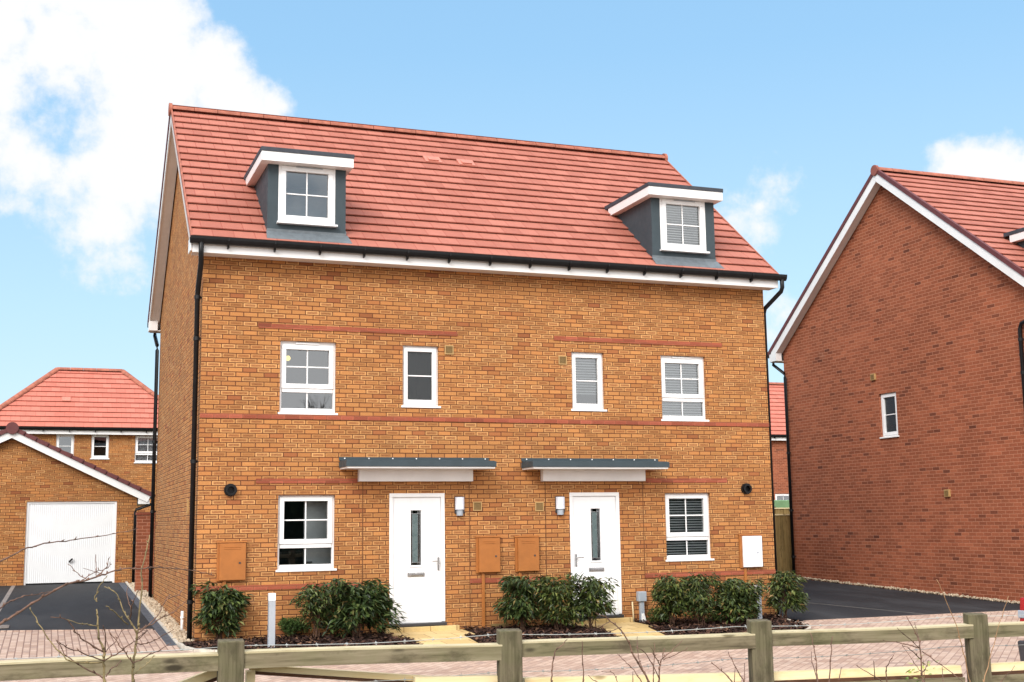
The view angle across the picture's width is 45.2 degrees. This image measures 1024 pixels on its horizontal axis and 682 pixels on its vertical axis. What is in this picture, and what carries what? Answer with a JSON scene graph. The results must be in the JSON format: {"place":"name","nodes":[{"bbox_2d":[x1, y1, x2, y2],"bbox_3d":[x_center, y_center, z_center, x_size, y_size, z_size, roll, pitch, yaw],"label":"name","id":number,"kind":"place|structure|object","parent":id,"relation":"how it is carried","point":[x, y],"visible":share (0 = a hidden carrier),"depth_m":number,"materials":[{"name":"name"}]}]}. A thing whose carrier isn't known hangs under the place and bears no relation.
{"place":"outdoors","nodes":[
{"label":"outdoors","id":0,"kind":"place"},
{"bbox_2d":[0,582,154,629],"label":"garage drive","id":1,"kind":"structure","parent":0,"point":[77,603],"depth_m":24.43,"materials":[{"name":"asphalt"}]},
{"bbox_2d":[0,630,179,658],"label":"paved crossover","id":2,"kind":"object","parent":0,"point":[24,644],"visible":0.91,"depth_m":18.87,"materials":[{"name":"pink brick"}]},
{"bbox_2d":[29,581,800,655],"bbox_3d":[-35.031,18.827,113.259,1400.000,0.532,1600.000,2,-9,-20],"label":"ground","id":3,"kind":"structure","parent":0,"point":[152,595],"depth_m":31.84,"materials":[{"name":"soil"}]},
{"bbox_2d":[0,586,14,610],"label":"drive divider","id":4,"kind":"object","parent":3,"relation":"on","point":[7,595],"visible":0.65,"depth_m":27.19,"materials":[{"name":"grey concrete"}]},
{"bbox_2d":[0,629,152,631],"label":"threshold kerb","id":5,"kind":"structure","parent":3,"relation":"on","point":[71,630],"depth_m":20.55,"materials":[{"name":"grey concrete"}]},
{"bbox_2d":[0,422,155,585],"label":"garage","id":6,"kind":"structure","parent":3,"relation":"on","point":[49,492],"depth_m":31.01,"materials":[{"name":"brick"}]},
{"bbox_2d":[23,501,116,584],"bbox_3d":[-11.117,5.105,31.016,2.154,2.112,0.136,2,-9,-20],"label":"garage door","id":7,"kind":"structure","parent":6,"relation":"in","point":[61,520],"depth_m":31.02,"materials":[{"name":"white metal"}]},
{"bbox_2d":[0,367,158,551],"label":"detached house","id":8,"kind":"structure","parent":3,"relation":"on","point":[102,418],"depth_m":45.96,"materials":[{"name":"brick"}]},
{"bbox_2d":[56,434,73,453],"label":"window","id":9,"kind":"structure","parent":8,"relation":"in","point":[57,435],"depth_m":45.20,"materials":[{"name":"white plastic"}]},
{"bbox_2d":[90,434,108,458],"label":"window","id":10,"kind":"structure","parent":8,"relation":"in","point":[93,435],"depth_m":45.55,"materials":[{"name":"white plastic"}]},
{"bbox_2d":[134,436,156,462],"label":"window","id":11,"kind":"structure","parent":8,"relation":"in","point":[137,452],"depth_m":46.05,"materials":[{"name":"white plastic"}]},
{"bbox_2d":[29,608,147,681],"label":"bare sapling","id":12,"kind":"object","parent":3,"relation":"on","point":[104,650],"visible":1,"depth_m":4.31,"materials":[{"name":"brown plant"}]},
{"bbox_2d":[0,591,49,608],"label":"bare branch","id":13,"kind":"object","parent":12,"relation":"attached to","point":[3,605],"visible":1,"depth_m":4.19,"materials":[{"name":"brown plant"}]},
{"bbox_2d":[0,554,214,624],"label":"bare branch","id":14,"kind":"object","parent":12,"relation":"attached to","point":[45,595],"visible":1,"depth_m":4.33,"materials":[{"name":"brown plant"}]},
{"bbox_2d":[134,512,154,593],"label":"garden wall","id":15,"kind":"structure","parent":3,"relation":"on","point":[143,527],"depth_m":28.26,"materials":[{"name":"red brick"}]},
{"bbox_2d":[106,535,185,681],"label":"bare sapling","id":16,"kind":"object","parent":3,"relation":"on","point":[137,632],"visible":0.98,"depth_m":4.55,"materials":[{"name":"brown plant"}]},
{"bbox_2d":[0,528,137,561],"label":"bare branch","id":17,"kind":"object","parent":16,"relation":"attached to","point":[54,542],"visible":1,"depth_m":4.19,"materials":[{"name":"brown plant"}]},
{"bbox_2d":[94,576,106,601],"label":"bare branch","id":18,"kind":"object","parent":16,"relation":"attached to","point":[98,591],"visible":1,"depth_m":4.57,"materials":[{"name":"brown plant"}]},
{"bbox_2d":[119,582,176,645],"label":"channel kerb","id":19,"kind":"structure","parent":3,"relation":"on","point":[160,631],"depth_m":22.39,"materials":[{"name":"grey concrete"}]},
{"bbox_2d":[125,582,178,645],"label":"edging kerb","id":20,"kind":"structure","parent":3,"relation":"on","point":[175,640],"depth_m":22.62,"materials":[{"name":"concrete"}]},
{"bbox_2d":[129,582,192,642],"bbox_3d":[-7.158,5.295,24.599,0.314,0.453,12.610,2,-9,-20],"label":"pebble strip","id":21,"kind":"object","parent":3,"relation":"on","point":[169,622],"visible":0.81,"depth_m":22.02,"materials":[{"name":"beige gravel"}]},
{"bbox_2d":[147,103,786,640],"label":"semi detached house","id":22,"kind":"structure","parent":3,"relation":"on","point":[439,381],"depth_m":21.37,"materials":[{"name":"brick"}]},
{"bbox_2d":[276,495,336,571],"bbox_3d":[-3.301,3.077,19.730,0.978,1.208,0.154,2,-9,-20],"label":"window","id":23,"kind":"structure","parent":22,"relation":"in","point":[305,543],"depth_m":19.73,"materials":[{"name":"white plastic"}]},
{"bbox_2d":[278,341,337,414],"bbox_3d":[-3.335,0.606,20.094,0.978,1.208,0.154,2,-9,-20],"label":"window","id":24,"kind":"structure","parent":22,"relation":"in","point":[329,388],"depth_m":20.09,"materials":[{"name":"white plastic"}]},
{"bbox_2d":[303,502,330,563],"bbox_3d":[-3.157,3.656,20.151,0.515,2.020,0.080,2,-9,-20],"label":"window","id":25,"kind":"structure","parent":22,"relation":"in","point":[314,510],"depth_m":20.21,"materials":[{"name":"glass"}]},
{"bbox_2d":[389,493,446,627],"bbox_3d":[-1.558,3.589,20.255,0.964,2.151,0.165,2,-9,-20],"label":"door","id":26,"kind":"structure","parent":22,"relation":"in","point":[416,520],"depth_m":20.27,"materials":[{"name":"white plastic"}]},
{"bbox_2d":[401,345,440,407],"bbox_3d":[-1.551,0.606,20.768,0.690,1.059,0.154,2,-9,-20],"label":"window","id":27,"kind":"structure","parent":22,"relation":"in","point":[433,403],"depth_m":20.77,"materials":[{"name":"white plastic"}]},
{"bbox_2d":[571,352,606,411],"bbox_3d":[1.325,0.727,21.858,0.690,1.059,0.194,2,-9,-20],"label":"window","id":28,"kind":"structure","parent":22,"relation":"in","point":[598,356],"depth_m":21.89,"materials":[{"name":"white plastic"}]},
{"bbox_2d":[569,492,623,618],"bbox_3d":[1.452,3.713,21.374,0.963,2.151,0.165,2,-9,-20],"label":"door","id":29,"kind":"structure","parent":22,"relation":"in","point":[594,516],"depth_m":21.43,"materials":[{"name":"white plastic"}]},
{"bbox_2d":[660,355,708,421],"bbox_3d":[3.110,0.874,22.510,0.978,1.208,0.194,2,-9,-20],"label":"window","id":30,"kind":"structure","parent":22,"relation":"in","point":[675,360],"depth_m":22.54,"materials":[{"name":"white plastic"}]},
{"bbox_2d":[665,493,713,561],"bbox_3d":[3.144,3.345,22.146,0.978,1.208,0.194,2,-9,-20],"label":"window","id":31,"kind":"structure","parent":22,"relation":"in","point":[705,534],"depth_m":22.18,"materials":[{"name":"white plastic"}]},
{"bbox_2d":[178,615,810,651],"bbox_3d":[0.334,4.686,19.364,10.616,0.180,2.530,2,-9,-20],"label":"bed edging","id":32,"kind":"object","parent":3,"relation":"on","point":[181,645],"visible":0.15,"depth_m":18.05,"materials":[{"name":"concrete"}]},
{"bbox_2d":[182,629,423,649],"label":"bark mulch","id":33,"kind":"object","parent":32,"relation":"in","point":[297,638],"visible":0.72,"depth_m":18.60,"materials":[{"name":"brown wood"}]},
{"bbox_2d":[188,581,253,638],"bbox_3d":[-4.477,4.183,18.999,0.958,0.966,0.850,-2,-8,10],"label":"laurel shrub","id":34,"kind":"object","parent":33,"relation":"on","point":[226,605],"visible":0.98,"depth_m":18.85,"materials":[{"name":"green plant"}]},
{"bbox_2d":[267,593,275,647],"bbox_3d":[-3.546,4.126,18.151,0.100,0.800,0.100,2,-9,-20],"label":"bollard light","id":35,"kind":"object","parent":33,"relation":"on","point":[271,616],"visible":0.84,"depth_m":18.11,"materials":[{"name":"grey metal"}]},
{"bbox_2d":[277,617,311,636],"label":"bush","id":36,"kind":"object","parent":33,"relation":"on","point":[291,625],"visible":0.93,"depth_m":19.21,"materials":[{"name":"green plant"}]},
{"bbox_2d":[289,582,335,638],"bbox_3d":[-3.059,4.213,19.124,0.819,0.932,0.868,2,-9,-20],"label":"laurel shrub","id":37,"kind":"object","parent":33,"relation":"on","point":[316,604],"visible":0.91,"depth_m":19.05,"materials":[{"name":"green plant"}]},
{"bbox_2d":[320,578,406,637],"bbox_3d":[-2.318,4.181,19.181,1.393,1.008,1.052,2,-9,-20],"label":"laurel shrub","id":38,"kind":"object","parent":33,"relation":"on","point":[363,603],"visible":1,"depth_m":19.04,"materials":[{"name":"green plant"}]},
{"bbox_2d":[0,613,1023,681],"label":"rail fence","id":39,"kind":"object","parent":3,"relation":"on","point":[230,660],"visible":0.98,"depth_m":7.42,"materials":[{"name":"wood"}]},
{"bbox_2d":[550,640,565,681],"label":"bare twig","id":40,"kind":"object","parent":3,"relation":"on","point":[553,661],"visible":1,"depth_m":5.40,"materials":[{"name":"brown plant"}]},
{"bbox_2d":[582,641,584,681],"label":"bare twig","id":41,"kind":"object","parent":3,"relation":"on","point":[582,662],"visible":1,"depth_m":5.44,"materials":[{"name":"brown plant"}]},
{"bbox_2d":[588,670,632,681],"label":"bare twig","id":42,"kind":"object","parent":3,"relation":"on","point":[614,675],"visible":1,"depth_m":5.54,"materials":[{"name":"brown plant"}]},
{"bbox_2d":[596,613,649,681],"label":"bare twig","id":43,"kind":"object","parent":3,"relation":"on","point":[638,662],"visible":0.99,"depth_m":5.45,"materials":[{"name":"brown plant"}]},
{"bbox_2d":[636,641,687,681],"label":"bare twig","id":44,"kind":"object","parent":3,"relation":"on","point":[658,674],"visible":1,"depth_m":5.06,"materials":[{"name":"brown plant"}]},
{"bbox_2d":[711,652,744,681],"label":"bare twig","id":45,"kind":"object","parent":3,"relation":"on","point":[734,672],"visible":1,"depth_m":5.29,"materials":[{"name":"brown plant"}]},
{"bbox_2d":[769,382,788,499],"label":"detached house","id":46,"kind":"structure","parent":3,"relation":"on","point":[779,445],"depth_m":55.75,"materials":[{"name":"red brick"}]},
{"bbox_2d":[775,494,788,499],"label":"window","id":47,"kind":"structure","parent":46,"relation":"in","point":[776,495],"depth_m":55.43,"materials":[{"name":"white plastic"}]},
{"bbox_2d":[775,507,789,513],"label":"board fence","id":48,"kind":"object","parent":3,"relation":"on","point":[782,511],"visible":0.01,"depth_m":40.04,"materials":[{"name":"beige wood"}]},
{"bbox_2d":[775,514,791,574],"bbox_3d":[5.033,5.338,32.025,6.964,1.674,0.165,2,-9,-20],"label":"board fence","id":49,"kind":"object","parent":3,"relation":"on","point":[783,541],"visible":0.04,"depth_m":32.78,"materials":[{"name":"brown wood"}]},
{"bbox_2d":[810,633,818,681],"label":"bare twig","id":50,"kind":"object","parent":3,"relation":"on","point":[815,658],"visible":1,"depth_m":5.33,"materials":[{"name":"brown plant"}]},
{"bbox_2d":[828,636,841,681],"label":"bare twig","id":51,"kind":"object","parent":3,"relation":"on","point":[830,661],"visible":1,"depth_m":5.90,"materials":[{"name":"brown plant"}]},
{"bbox_2d":[856,655,893,681],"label":"bare twig","id":52,"kind":"object","parent":3,"relation":"on","point":[874,671],"visible":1,"depth_m":5.93,"materials":[{"name":"brown plant"}]},
{"bbox_2d":[768,165,1023,602],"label":"semi detached house","id":53,"kind":"structure","parent":3,"relation":"on","point":[897,348],"depth_m":28.23,"materials":[{"name":"red brick"}]},
{"bbox_2d":[880,392,898,438],"bbox_3d":[8.848,1.736,28.796,0.154,1.058,0.687,2,-9,-20],"label":"window","id":54,"kind":"structure","parent":53,"relation":"in","point":[886,434],"depth_m":28.95,"materials":[{"name":"white plastic"}]},
{"bbox_2d":[797,576,1019,603],"bbox_3d":[8.935,5.632,27.845,0.143,0.327,9.117,2,-9,-20],"label":"pebble strip","id":55,"kind":"object","parent":3,"relation":"on","point":[920,591],"visible":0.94,"depth_m":27.57,"materials":[{"name":"beige gravel"}]},
{"bbox_2d":[803,610,1017,620],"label":"parking kerb","id":56,"kind":"structure","parent":3,"relation":"on","point":[906,615],"depth_m":22.39,"materials":[{"name":"grey concrete"}]},
{"bbox_2d":[905,660,938,681],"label":"bramble sprig","id":57,"kind":"object","parent":3,"relation":"on","point":[923,667],"visible":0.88,"depth_m":6.14,"materials":[{"name":"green plant"}]},
{"bbox_2d":[884,616,962,681],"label":"bare twig","id":58,"kind":"object","parent":3,"relation":"on","point":[921,671],"visible":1,"depth_m":5.50,"materials":[{"name":"brown plant"}]},
{"bbox_2d":[908,654,944,679],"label":"bramble sprig","id":59,"kind":"object","parent":3,"relation":"on","point":[923,665],"visible":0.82,"depth_m":6.50,"materials":[{"name":"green plant"}]},
{"bbox_2d":[936,579,970,681],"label":"dry stalk","id":60,"kind":"object","parent":3,"relation":"on","point":[958,634],"visible":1,"depth_m":5.71,"materials":[{"name":"brown plant"}]},
{"bbox_2d":[983,596,1008,681],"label":"dry stalk","id":61,"kind":"object","parent":3,"relation":"on","point":[994,644],"visible":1,"depth_m":5.75,"materials":[{"name":"brown plant"}]},
{"bbox_2d":[388,629,476,643],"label":"slab path","id":62,"kind":"structure","parent":0,"point":[425,636],"depth_m":19.34,"materials":[{"name":"beige stone"}]},
{"bbox_2d":[0,611,1023,681],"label":"lane","id":63,"kind":"structure","parent":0,"point":[946,655],"depth_m":16.72,"materials":[{"name":"pink brick"}]},
{"bbox_2d":[634,613,809,634],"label":"bark mulch","id":64,"kind":"object","parent":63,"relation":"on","point":[686,624],"visible":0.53,"depth_m":20.51,"materials":[{"name":"brown wood"}]},
{"bbox_2d":[636,591,646,621],"bbox_3d":[2.258,4.634,21.409,0.156,0.545,0.105,2,-9,-20],"label":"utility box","id":65,"kind":"object","parent":64,"relation":"on","point":[641,597],"visible":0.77,"depth_m":21.38,"materials":[{"name":"grey plastic"}]},
{"bbox_2d":[645,607,670,624],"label":"bush","id":66,"kind":"object","parent":64,"relation":"on","point":[652,619],"visible":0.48,"depth_m":20.94,"materials":[{"name":"green plant"}]},
{"bbox_2d":[650,573,693,623],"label":"laurel shrub","id":67,"kind":"object","parent":64,"relation":"on","point":[667,594],"visible":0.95,"depth_m":20.63,"materials":[{"name":"green plant"}]},
{"bbox_2d":[681,572,729,625],"bbox_3d":[3.241,4.393,20.871,0.954,0.953,0.880,2,-9,-20],"label":"laurel shrub","id":68,"kind":"object","parent":64,"relation":"on","point":[700,599],"visible":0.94,"depth_m":20.77,"materials":[{"name":"green plant"}]},
{"bbox_2d":[705,578,766,624],"bbox_3d":[3.832,4.483,21.114,1.069,0.830,1.049,-3,-9,14],"label":"laurel shrub","id":69,"kind":"object","parent":64,"relation":"on","point":[737,599],"visible":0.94,"depth_m":20.94,"materials":[{"name":"green plant"}]},
{"bbox_2d":[754,585,761,618],"bbox_3d":[4.289,4.574,21.465,0.100,0.640,0.100,2,-9,-20],"label":"bollard light","id":70,"kind":"object","parent":64,"relation":"on","point":[760,607],"visible":0.1,"depth_m":21.41,"materials":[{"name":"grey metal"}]},
{"bbox_2d":[761,570,809,617],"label":"laurel shrub","id":71,"kind":"object","parent":64,"relation":"on","point":[788,595],"visible":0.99,"depth_m":21.88,"materials":[{"name":"green plant"}]},
{"bbox_2d":[0,0,1023,403],"label":"sky","id":72,"kind":"structure","parent":0,"point":[787,108],"materials":[{"name":"blue"}]},
{"bbox_2d":[461,622,621,642],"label":"bark mulch","id":73,"kind":"object","parent":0,"point":[537,629],"visible":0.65,"depth_m":19.72,"materials":[{"name":"brown wood"}]},
{"bbox_2d":[492,575,546,630],"bbox_3d":[0.167,4.317,20.187,1.015,0.957,0.938,-1,-8,2],"label":"laurel shrub","id":74,"kind":"object","parent":73,"relation":"on","point":[515,607],"visible":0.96,"depth_m":20.04,"materials":[{"name":"green plant"}]},
{"bbox_2d":[530,575,586,630],"bbox_3d":[0.768,4.304,20.128,1.083,0.967,0.865,2,-9,-20],"label":"laurel shrub","id":75,"kind":"object","parent":73,"relation":"on","point":[552,598],"visible":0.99,"depth_m":20.02,"materials":[{"name":"green plant"}]},
{"bbox_2d":[564,571,619,627],"bbox_3d":[1.300,4.293,20.388,1.142,1.051,0.964,2,-9,-20],"label":"laurel shrub","id":76,"kind":"object","parent":73,"relation":"on","point":[591,593],"visible":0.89,"depth_m":20.25,"materials":[{"name":"green plant"}]},
{"bbox_2d":[577,622,663,636],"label":"slab path","id":77,"kind":"structure","parent":0,"point":[628,629],"depth_m":20.35,"materials":[{"name":"beige stone"}]},
{"bbox_2d":[774,500,788,507],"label":"garden shed","id":78,"kind":"structure","parent":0,"point":[781,503],"depth_m":44.08,"materials":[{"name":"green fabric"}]},
{"bbox_2d":[779,578,1019,620],"bbox_3d":[6.169,5.585,27.155,5.780,0.273,9.550,2,-9,-20],"label":"parking space","id":79,"kind":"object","parent":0,"point":[832,595],"visible":0.52,"depth_m":24.79,"materials":[{"name":"asphalt"}]},
{"bbox_2d":[814,603,929,614],"bbox_3d":[6.520,5.294,24.347,0.045,0.220,4.104,5,-10,-34],"label":"parking line","id":80,"kind":"object","parent":79,"relation":"on","point":[870,608],"visible":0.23,"depth_m":23.71,"materials":[{"name":"grey paint"}]},
{"bbox_2d":[1018,597,1023,660],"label":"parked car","id":81,"kind":"object","parent":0,"point":[1021,642],"visible":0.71,"depth_m":13.81,"materials":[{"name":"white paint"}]}
]}

